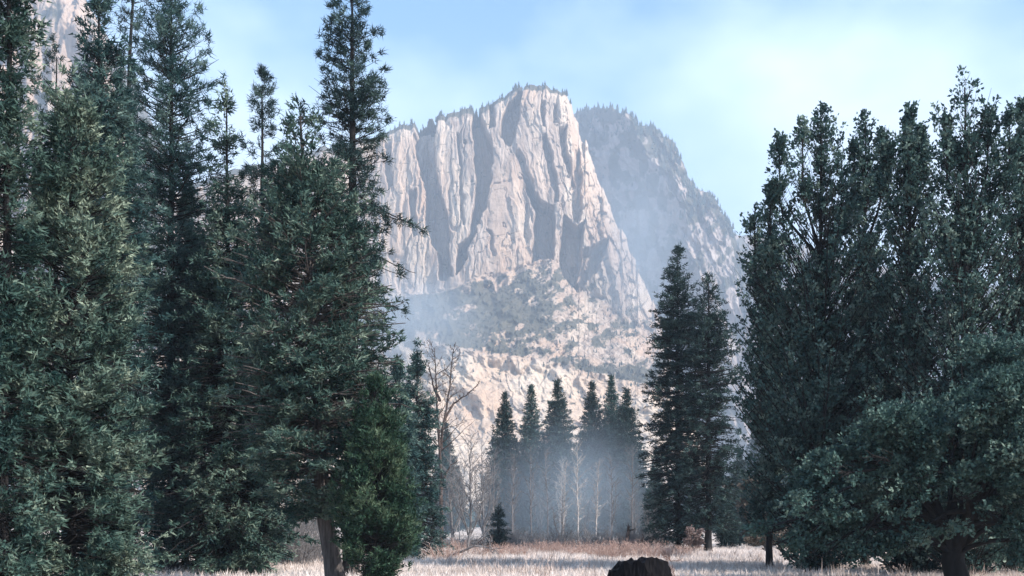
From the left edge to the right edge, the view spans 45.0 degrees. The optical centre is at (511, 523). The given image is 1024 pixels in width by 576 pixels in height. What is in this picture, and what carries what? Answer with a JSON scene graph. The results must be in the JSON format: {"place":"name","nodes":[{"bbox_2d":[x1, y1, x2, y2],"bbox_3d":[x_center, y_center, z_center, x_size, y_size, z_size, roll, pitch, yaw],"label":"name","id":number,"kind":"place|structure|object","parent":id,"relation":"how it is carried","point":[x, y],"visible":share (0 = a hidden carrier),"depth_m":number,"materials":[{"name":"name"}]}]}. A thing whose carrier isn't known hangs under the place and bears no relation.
{"place":"outdoors","nodes":[
{"label":"outdoors","id":0,"kind":"place"},
{"bbox_2d":[0,0,166,513],"bbox_3d":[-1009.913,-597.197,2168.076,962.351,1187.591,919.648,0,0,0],"label":"cliff","id":1,"kind":"structure","parent":0,"point":[60,14],"depth_m":2039.34,"materials":[{"name":"stone"}]},
{"bbox_2d":[132,84,724,514],"bbox_3d":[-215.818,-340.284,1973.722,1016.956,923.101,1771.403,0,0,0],"label":"mountain","id":2,"kind":"structure","parent":0,"point":[500,196],"depth_m":2153.44,"materials":[{"name":"stone"}]},
{"bbox_2d":[382,82,571,132],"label":"rim forest","id":3,"kind":"object","parent":2,"relation":"on","point":[502,97],"visible":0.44,"depth_m":2286.02,"materials":[{"name":"plant"}]},
{"bbox_2d":[384,265,663,415],"bbox_3d":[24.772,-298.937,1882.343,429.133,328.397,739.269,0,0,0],"label":"distant trees","id":4,"kind":"object","parent":2,"relation":"on","point":[546,346],"visible":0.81,"depth_m":1752.19,"materials":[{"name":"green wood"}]},
{"bbox_2d":[11,527,1023,575],"bbox_3d":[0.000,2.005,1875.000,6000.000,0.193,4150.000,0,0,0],"label":"ground","id":5,"kind":"structure","parent":0,"point":[477,531],"depth_m":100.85,"materials":[{"name":"plant"}]},
{"bbox_2d":[0,0,82,575],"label":"fir tree","id":6,"kind":"object","parent":5,"relation":"on","point":[14,27],"visible":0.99,"depth_m":24.88,"materials":[{"name":"green plant"}]},
{"bbox_2d":[24,31,73,536],"bbox_3d":[-22.929,-11.278,62.129,4.174,26.788,4.737,0,0,29],"label":"pine tree","id":7,"kind":"object","parent":5,"relation":"on","point":[51,57],"visible":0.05,"depth_m":61.76,"materials":[{"name":"green plant"}]},
{"bbox_2d":[0,61,171,575],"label":"cedar tree","id":8,"kind":"object","parent":5,"relation":"on","point":[71,237],"visible":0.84,"depth_m":26.39,"materials":[{"name":"green plant"}]},
{"bbox_2d":[44,0,173,574],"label":"fir tree","id":9,"kind":"object","parent":5,"relation":"on","point":[119,122],"visible":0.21,"depth_m":44.80,"materials":[{"name":"green plant"}]},
{"bbox_2d":[102,0,162,484],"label":"pine tree","id":10,"kind":"object","parent":5,"relation":"on","point":[132,12],"visible":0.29,"depth_m":55.89,"materials":[{"name":"green plant"}]},
{"bbox_2d":[104,198,234,570],"bbox_3d":[-14.431,-5.676,52.949,6.583,17.379,6.905,0,0,0],"label":"fir tree","id":11,"kind":"object","parent":5,"relation":"on","point":[186,560],"visible":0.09,"depth_m":52.17,"materials":[{"name":"green plant"}]},
{"bbox_2d":[114,0,247,571],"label":"pine tree","id":12,"kind":"object","parent":5,"relation":"on","point":[173,159],"visible":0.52,"depth_m":49.33,"materials":[{"name":"green plant"}]},
{"bbox_2d":[142,77,320,575],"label":"fir tree","id":13,"kind":"object","parent":5,"relation":"on","point":[215,504],"visible":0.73,"depth_m":47.22,"materials":[{"name":"green plant"}]},
{"bbox_2d":[221,63,299,563],"bbox_3d":[-10.099,-8.359,49.962,3.915,20.704,3.916,0,0,0],"label":"pine tree","id":14,"kind":"object","parent":5,"relation":"on","point":[263,73],"visible":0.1,"depth_m":49.82,"materials":[{"name":"green plant"}]},
{"bbox_2d":[233,390,301,562],"bbox_3d":[-11.701,-3.412,55.996,4.376,11.036,5.007,0,0,23],"label":"fir tree","id":15,"kind":"object","parent":5,"relation":"on","point":[284,542],"visible":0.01,"depth_m":55.76,"materials":[{"name":"green plant"}]},
{"bbox_2d":[280,519,320,565],"bbox_3d":[-10.171,0.368,58.043,4.184,3.307,4.190,0,0,-28],"label":"thicket bush","id":16,"kind":"object","parent":5,"relation":"on","point":[302,554],"visible":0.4,"depth_m":57.64,"materials":[{"name":"plant"}]},
{"bbox_2d":[277,517,340,563],"bbox_3d":[-10.149,0.300,59.889,4.190,3.445,4.184,0,0,18],"label":"thicket bush","id":17,"kind":"object","parent":5,"relation":"on","point":[316,551],"visible":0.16,"depth_m":59.61,"materials":[{"name":"plant"}]},
{"bbox_2d":[204,93,424,575],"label":"fir tree","id":18,"kind":"object","parent":5,"relation":"on","point":[288,225],"visible":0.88,"depth_m":36.99,"materials":[{"name":"green plant"}]},
{"bbox_2d":[298,517,340,562],"bbox_3d":[-9.823,0.459,62.112,4.190,3.169,4.184,0,0,16],"label":"thicket bush","id":19,"kind":"object","parent":5,"relation":"on","point":[316,538],"visible":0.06,"depth_m":61.74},
{"bbox_2d":[60,505,670,527],"bbox_3d":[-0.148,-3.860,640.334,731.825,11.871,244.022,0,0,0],"label":"woods","id":20,"kind":"object","parent":5,"relation":"on","point":[473,514],"visible":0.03,"depth_m":526.14,"materials":[{"name":"plant"}]},
{"bbox_2d":[305,0,431,575],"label":"pine tree","id":21,"kind":"object","parent":5,"relation":"on","point":[363,96],"visible":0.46,"depth_m":45.73,"materials":[{"name":"green plant"}]},
{"bbox_2d":[324,369,429,575],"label":"cedar tree","id":22,"kind":"object","parent":5,"relation":"on","point":[373,507],"visible":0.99,"depth_m":35.57,"materials":[{"name":"green plant"}]},
{"bbox_2d":[379,357,431,559],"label":"fir tree","id":23,"kind":"object","parent":5,"relation":"on","point":[398,373],"visible":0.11,"depth_m":69.80,"materials":[{"name":"green plant"}]},
{"bbox_2d":[399,337,454,555],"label":"fir tree","id":24,"kind":"object","parent":5,"relation":"on","point":[427,457],"visible":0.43,"depth_m":75.63,"materials":[{"name":"green plant"}]},
{"bbox_2d":[430,461,457,534],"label":"conifer tree","id":25,"kind":"object","parent":5,"relation":"on","point":[447,527],"visible":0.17,"depth_m":211.96,"materials":[{"name":"green plant"}]},
{"bbox_2d":[422,544,466,559],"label":"brush shrub","id":26,"kind":"object","parent":5,"relation":"on","point":[447,552],"visible":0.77,"depth_m":70.19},
{"bbox_2d":[433,437,459,532],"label":"conifer tree","id":27,"kind":"object","parent":5,"relation":"on","point":[446,454],"visible":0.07,"depth_m":243.93,"materials":[{"name":"green plant"}]},
{"bbox_2d":[429,423,467,531],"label":"conifer tree","id":28,"kind":"object","parent":5,"relation":"on","point":[446,435],"visible":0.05,"depth_m":309.50,"materials":[{"name":"green plant"}]},
{"bbox_2d":[419,338,479,550],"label":"bare tree","id":29,"kind":"object","parent":5,"relation":"on","point":[445,415],"visible":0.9,"depth_m":87.91,"materials":[{"name":"brown plant"}]},
{"bbox_2d":[436,532,465,548],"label":"thicket bush","id":30,"kind":"object","parent":5,"relation":"on","point":[450,540],"visible":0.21,"depth_m":97.50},
{"bbox_2d":[437,432,475,545],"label":"bare tree","id":31,"kind":"object","parent":5,"relation":"on","point":[451,520],"visible":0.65,"depth_m":92.10,"materials":[{"name":"wood"}]},
{"bbox_2d":[444,538,471,551],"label":"brush shrub","id":32,"kind":"object","parent":5,"relation":"on","point":[456,544],"visible":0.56,"depth_m":88.63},
{"bbox_2d":[435,534,483,546],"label":"thicket bush","id":33,"kind":"object","parent":5,"relation":"on","point":[470,543],"visible":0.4,"depth_m":96.72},
{"bbox_2d":[453,463,465,537],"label":"bare tree","id":34,"kind":"object","parent":5,"relation":"on","point":[460,501],"visible":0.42,"depth_m":129.35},
{"bbox_2d":[455,466,469,531],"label":"conifer tree","id":35,"kind":"object","parent":5,"relation":"on","point":[463,525],"visible":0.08,"depth_m":317.26,"materials":[{"name":"green plant"}]},
{"bbox_2d":[438,430,496,552],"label":"bare tree","id":36,"kind":"object","parent":5,"relation":"on","point":[470,532],"visible":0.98,"depth_m":81.87,"materials":[{"name":"wood"}]},
{"bbox_2d":[443,520,500,556],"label":"fallen branch","id":37,"kind":"object","parent":5,"relation":"on","point":[475,545],"visible":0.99,"depth_m":71.47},
{"bbox_2d":[466,542,497,555],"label":"brush shrub","id":38,"kind":"object","parent":5,"relation":"on","point":[478,550],"visible":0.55,"depth_m":77.44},
{"bbox_2d":[471,483,496,533],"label":"bare tree","id":39,"kind":"object","parent":5,"relation":"on","point":[484,512],"visible":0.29,"depth_m":123.81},
{"bbox_2d":[471,436,503,545],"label":"bare tree","id":40,"kind":"object","parent":5,"relation":"on","point":[489,502],"visible":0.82,"depth_m":105.06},
{"bbox_2d":[483,445,504,528],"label":"bare tree","id":41,"kind":"object","parent":5,"relation":"on","point":[493,492],"visible":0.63,"depth_m":111.93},
{"bbox_2d":[484,502,512,547],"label":"conifer tree","id":42,"kind":"object","parent":5,"relation":"on","point":[498,534],"visible":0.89,"depth_m":97.81,"materials":[{"name":"green plant"}]},
{"bbox_2d":[474,526,528,544],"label":"thicket bush","id":43,"kind":"object","parent":5,"relation":"on","point":[511,535],"visible":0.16,"depth_m":102.15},
{"bbox_2d":[473,389,533,539],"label":"conifer tree","id":44,"kind":"object","parent":5,"relation":"on","point":[506,442],"visible":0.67,"depth_m":139.21,"materials":[{"name":"green plant"}]},
{"bbox_2d":[490,541,524,553],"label":"brush shrub","id":45,"kind":"object","parent":5,"relation":"on","point":[504,547],"visible":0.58,"depth_m":78.51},
{"bbox_2d":[506,465,518,538],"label":"bare tree","id":46,"kind":"object","parent":5,"relation":"on","point":[513,499],"visible":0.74,"depth_m":121.32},
{"bbox_2d":[504,452,521,530],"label":"bare tree","id":47,"kind":"object","parent":5,"relation":"on","point":[514,483],"visible":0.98,"depth_m":116.00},
{"bbox_2d":[498,544,540,555],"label":"brush shrub","id":48,"kind":"object","parent":5,"relation":"on","point":[519,551],"visible":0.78,"depth_m":76.31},
{"bbox_2d":[504,525,546,546],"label":"thicket bush","id":49,"kind":"object","parent":5,"relation":"on","point":[515,541],"visible":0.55,"depth_m":98.93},
{"bbox_2d":[517,443,539,535],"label":"bare tree","id":50,"kind":"object","parent":5,"relation":"on","point":[530,502],"visible":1,"depth_m":117.92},
{"bbox_2d":[511,384,546,536],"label":"conifer tree","id":51,"kind":"object","parent":5,"relation":"on","point":[531,427],"visible":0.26,"depth_m":144.37,"materials":[{"name":"green plant"}]},
{"bbox_2d":[508,527,549,547],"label":"thicket bush","id":52,"kind":"object","parent":5,"relation":"on","point":[530,536],"visible":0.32,"depth_m":101.31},
{"bbox_2d":[521,539,549,551],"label":"brush shrub","id":53,"kind":"object","parent":5,"relation":"on","point":[535,546],"visible":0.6,"depth_m":88.33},
{"bbox_2d":[519,528,560,547],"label":"thicket bush","id":54,"kind":"object","parent":5,"relation":"on","point":[534,538],"visible":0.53,"depth_m":95.03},
{"bbox_2d":[529,477,552,535],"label":"bare tree","id":55,"kind":"object","parent":5,"relation":"on","point":[540,520],"visible":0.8,"depth_m":127.02,"materials":[{"name":"plant"}]},
{"bbox_2d":[536,445,558,533],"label":"bare tree","id":56,"kind":"object","parent":5,"relation":"on","point":[547,496],"visible":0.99,"depth_m":119.97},
{"bbox_2d":[533,542,563,552],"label":"brush shrub","id":57,"kind":"object","parent":5,"relation":"on","point":[546,548],"visible":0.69,"depth_m":84.84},
{"bbox_2d":[533,526,565,544],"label":"thicket bush","id":58,"kind":"object","parent":5,"relation":"on","point":[545,537],"visible":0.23,"depth_m":103.23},
{"bbox_2d":[519,377,594,540],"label":"conifer tree","id":59,"kind":"object","parent":5,"relation":"on","point":[555,433],"visible":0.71,"depth_m":137.02,"materials":[{"name":"green plant"}]},
{"bbox_2d":[549,494,569,539],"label":"bare tree","id":60,"kind":"object","parent":5,"relation":"on","point":[561,521],"visible":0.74,"depth_m":105.85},
{"bbox_2d":[549,457,572,534],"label":"bare tree","id":61,"kind":"object","parent":5,"relation":"on","point":[559,515],"visible":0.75,"depth_m":125.66,"materials":[{"name":"grey wood"}]},
{"bbox_2d":[550,538,574,551],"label":"brush shrub","id":62,"kind":"object","parent":5,"relation":"on","point":[556,549],"visible":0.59,"depth_m":85.41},
{"bbox_2d":[555,460,572,542],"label":"bare tree","id":63,"kind":"object","parent":5,"relation":"on","point":[563,493],"visible":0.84,"depth_m":115.94,"materials":[{"name":"grey wood"}]},
{"bbox_2d":[540,516,588,547],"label":"thicket bush","id":64,"kind":"object","parent":5,"relation":"on","point":[566,536],"visible":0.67,"depth_m":98.13,"materials":[{"name":"plant"}]},
{"bbox_2d":[556,545,592,554],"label":"brush shrub","id":65,"kind":"object","parent":5,"relation":"on","point":[572,550],"visible":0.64,"depth_m":78.94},
{"bbox_2d":[557,529,599,547],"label":"thicket bush","id":66,"kind":"object","parent":5,"relation":"on","point":[580,538],"visible":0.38,"depth_m":98.58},
{"bbox_2d":[566,438,591,535],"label":"bare tree","id":67,"kind":"object","parent":5,"relation":"on","point":[577,500],"visible":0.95,"depth_m":112.08,"materials":[{"name":"grey wood"}]},
{"bbox_2d":[570,481,595,533],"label":"bare tree","id":68,"kind":"object","parent":5,"relation":"on","point":[585,517],"visible":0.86,"depth_m":124.42,"materials":[{"name":"plant"}]},
{"bbox_2d":[571,538,610,552],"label":"brush shrub","id":69,"kind":"object","parent":5,"relation":"on","point":[589,542],"visible":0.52,"depth_m":80.78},
{"bbox_2d":[568,530,615,547],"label":"thicket bush","id":70,"kind":"object","parent":5,"relation":"on","point":[595,539],"visible":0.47,"depth_m":94.21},
{"bbox_2d":[574,379,616,539],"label":"conifer tree","id":71,"kind":"object","parent":5,"relation":"on","point":[592,439],"visible":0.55,"depth_m":149.06,"materials":[{"name":"green plant"}]},
{"bbox_2d":[586,459,606,534],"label":"bare tree","id":72,"kind":"object","parent":5,"relation":"on","point":[595,506],"visible":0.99,"depth_m":113.91,"materials":[{"name":"grey wood"}]},
{"bbox_2d":[574,523,621,544],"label":"thicket bush","id":73,"kind":"object","parent":5,"relation":"on","point":[595,535],"visible":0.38,"depth_m":103.37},
{"bbox_2d":[585,541,622,556],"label":"brush shrub","id":74,"kind":"object","parent":5,"relation":"on","point":[596,554],"visible":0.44,"depth_m":72.29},
{"bbox_2d":[587,374,629,536],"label":"conifer tree","id":75,"kind":"object","parent":5,"relation":"on","point":[611,406],"visible":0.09,"depth_m":154.57,"materials":[{"name":"green plant"}]},
{"bbox_2d":[602,467,615,535],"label":"bare tree","id":76,"kind":"object","parent":5,"relation":"on","point":[610,500],"visible":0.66,"depth_m":130.77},
{"bbox_2d":[603,452,621,541],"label":"bare tree","id":77,"kind":"object","parent":5,"relation":"on","point":[613,502],"visible":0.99,"depth_m":117.95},
{"bbox_2d":[592,527,632,545],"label":"thicket bush","id":78,"kind":"object","parent":5,"relation":"on","point":[615,539],"visible":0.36,"depth_m":95.22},
{"bbox_2d":[596,541,631,559],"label":"brush shrub","id":79,"kind":"object","parent":5,"relation":"on","point":[613,552],"visible":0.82,"depth_m":70.35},
{"bbox_2d":[591,524,649,549],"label":"fallen log","id":80,"kind":"object","parent":5,"relation":"on","point":[628,534],"visible":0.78,"depth_m":91.46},
{"bbox_2d":[590,386,654,538],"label":"conifer tree","id":81,"kind":"object","parent":5,"relation":"on","point":[626,418],"visible":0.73,"depth_m":146.92,"materials":[{"name":"green plant"}]},
{"bbox_2d":[607,538,637,550],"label":"brush shrub","id":82,"kind":"object","parent":5,"relation":"on","point":[624,544],"visible":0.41,"depth_m":86.88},
{"bbox_2d":[620,446,641,537],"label":"bare tree","id":83,"kind":"object","parent":5,"relation":"on","point":[631,500],"visible":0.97,"depth_m":111.83,"materials":[{"name":"wood"}]},
{"bbox_2d":[624,484,644,533],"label":"bare tree","id":84,"kind":"object","parent":5,"relation":"on","point":[637,520],"visible":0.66,"depth_m":124.22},
{"bbox_2d":[609,518,660,547],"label":"thicket bush","id":85,"kind":"object","parent":5,"relation":"on","point":[633,534],"visible":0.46,"depth_m":94.14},
{"bbox_2d":[619,539,654,556],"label":"brush shrub","id":86,"kind":"object","parent":5,"relation":"on","point":[632,550],"visible":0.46,"depth_m":73.72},
{"bbox_2d":[607,557,671,575],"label":"burnt stump","id":87,"kind":"object","parent":5,"relation":"on","point":[647,566],"visible":1,"depth_m":29.44,"materials":[{"name":"brown wood"}]},
{"bbox_2d":[621,522,669,547],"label":"thicket bush","id":88,"kind":"object","parent":5,"relation":"on","point":[643,534],"visible":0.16,"depth_m":95.64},
{"bbox_2d":[639,488,659,534],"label":"bare tree","id":89,"kind":"object","parent":5,"relation":"on","point":[647,513],"visible":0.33,"depth_m":100.02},
{"bbox_2d":[629,540,673,557],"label":"brush shrub","id":90,"kind":"object","parent":5,"relation":"on","point":[648,551],"visible":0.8,"depth_m":71.43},
{"bbox_2d":[639,450,668,540],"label":"conifer tree","id":91,"kind":"object","parent":5,"relation":"on","point":[649,485],"visible":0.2,"depth_m":119.76,"materials":[{"name":"green plant"}]},
{"bbox_2d":[648,540,685,557],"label":"brush shrub","id":92,"kind":"object","parent":5,"relation":"on","point":[668,553],"visible":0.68,"depth_m":73.21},
{"bbox_2d":[660,551,682,575],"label":"twig shrub","id":93,"kind":"object","parent":5,"relation":"on","point":[667,558],"visible":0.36,"depth_m":30.55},
{"bbox_2d":[634,242,717,549],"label":"fir tree","id":94,"kind":"object","parent":5,"relation":"on","point":[668,514],"visible":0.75,"depth_m":91.37,"materials":[{"name":"green plant"}]},
{"bbox_2d":[663,545,694,555],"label":"brush shrub","id":95,"kind":"object","parent":5,"relation":"on","point":[681,551],"visible":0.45,"depth_m":74.54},
{"bbox_2d":[683,525,705,550],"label":"dry shrub","id":96,"kind":"object","parent":5,"relation":"on","point":[697,540],"visible":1,"depth_m":85.56,"materials":[{"name":"brown plant"}]},
{"bbox_2d":[659,271,744,551],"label":"pine tree","id":97,"kind":"object","parent":5,"relation":"on","point":[714,477],"visible":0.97,"depth_m":89.48,"materials":[{"name":"green plant"}]},
{"bbox_2d":[712,486,740,547],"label":"conifer tree","id":98,"kind":"object","parent":5,"relation":"on","point":[724,538],"visible":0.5,"depth_m":99.58,"materials":[{"name":"green plant"}]},
{"bbox_2d":[728,448,750,545],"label":"conifer tree","id":99,"kind":"object","parent":5,"relation":"on","point":[740,540],"visible":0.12,"depth_m":109.49,"materials":[{"name":"green plant"}]},
{"bbox_2d":[741,510,765,546],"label":"conifer tree","id":100,"kind":"object","parent":5,"relation":"on","point":[746,521],"visible":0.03,"depth_m":104.84,"materials":[{"name":"green plant"}]},
{"bbox_2d":[744,432,763,471],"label":"conifer tree","id":101,"kind":"object","parent":5,"relation":"on","point":[751,444],"visible":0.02,"depth_m":287.12,"materials":[{"name":"green plant"}]},
{"bbox_2d":[725,193,794,567],"bbox_3d":[11.686,-6.562,56.041,4.131,17.305,4.182,0,0,0],"label":"broadleaf tree","id":102,"kind":"object","parent":5,"relation":"on","point":[757,509],"visible":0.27,"depth_m":55.65,"materials":[{"name":"green plant"}]},
{"bbox_2d":[732,476,794,550],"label":"conifer tree","id":103,"kind":"object","parent":5,"relation":"on","point":[749,539],"visible":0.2,"depth_m":69.75,"materials":[{"name":"green plant"}]},
{"bbox_2d":[728,100,908,571],"bbox_3d":[12.829,-7.559,51.747,7.692,20.471,8.145,0,0,44],"label":"broadleaf tree","id":104,"kind":"object","parent":5,"relation":"on","point":[812,404],"visible":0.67,"depth_m":51.26,"materials":[{"name":"green plant"}]},
{"bbox_2d":[826,109,905,567],"bbox_3d":[15.796,-8.388,56.064,5.668,20.924,6.077,0,0,0],"label":"broadleaf tree","id":105,"kind":"object","parent":5,"relation":"on","point":[863,185],"visible":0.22,"depth_m":55.70,"materials":[{"name":"green plant"}]},
{"bbox_2d":[737,327,1023,575],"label":"oak tree","id":106,"kind":"object","parent":5,"relation":"on","point":[895,451],"visible":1,"depth_m":36.81,"materials":[{"name":"green plant"}]},
{"bbox_2d":[833,100,960,573],"bbox_3d":[16.212,-7.228,50.336,6.436,19.866,6.725,0,0,0],"label":"broadleaf tree","id":107,"kind":"object","parent":5,"relation":"on","point":[910,141],"visible":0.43,"depth_m":49.67,"materials":[{"name":"green plant"}]},
{"bbox_2d":[872,65,1023,575],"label":"broadleaf tree","id":108,"kind":"object","parent":5,"relation":"on","point":[960,254],"visible":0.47,"depth_m":46.46,"materials":[{"name":"green plant"}]},
{"bbox_2d":[960,95,1023,571],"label":"broadleaf tree","id":109,"kind":"object","parent":5,"relation":"on","point":[1018,317],"visible":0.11,"depth_m":48.37,"materials":[{"name":"green plant"}]},
{"bbox_2d":[87,0,1023,285],"label":"sky","id":110,"kind":"structure","parent":0,"point":[717,78],"materials":[{"name":"blue"}]},
{"bbox_2d":[574,107,759,475],"bbox_3d":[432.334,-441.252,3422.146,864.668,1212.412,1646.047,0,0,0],"label":"mountain","id":111,"kind":"structure","parent":0,"point":[652,241],"depth_m":2894.61,"materials":[{"name":"grey stone"}]},
{"bbox_2d":[575,102,758,361],"bbox_3d":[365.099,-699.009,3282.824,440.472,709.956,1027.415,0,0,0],"label":"ridge forest","id":112,"kind":"object","parent":111,"relation":"on","point":[678,162],"visible":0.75,"depth_m":2886.55,"materials":[{"name":"plant"}]},
{"bbox_2d":[735,234,1002,447],"bbox_3d":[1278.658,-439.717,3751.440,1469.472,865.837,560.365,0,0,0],"label":"distant hill","id":113,"kind":"structure","parent":0,"point":[740,241],"depth_m":3653.69,"materials":[{"name":"grey stone"}]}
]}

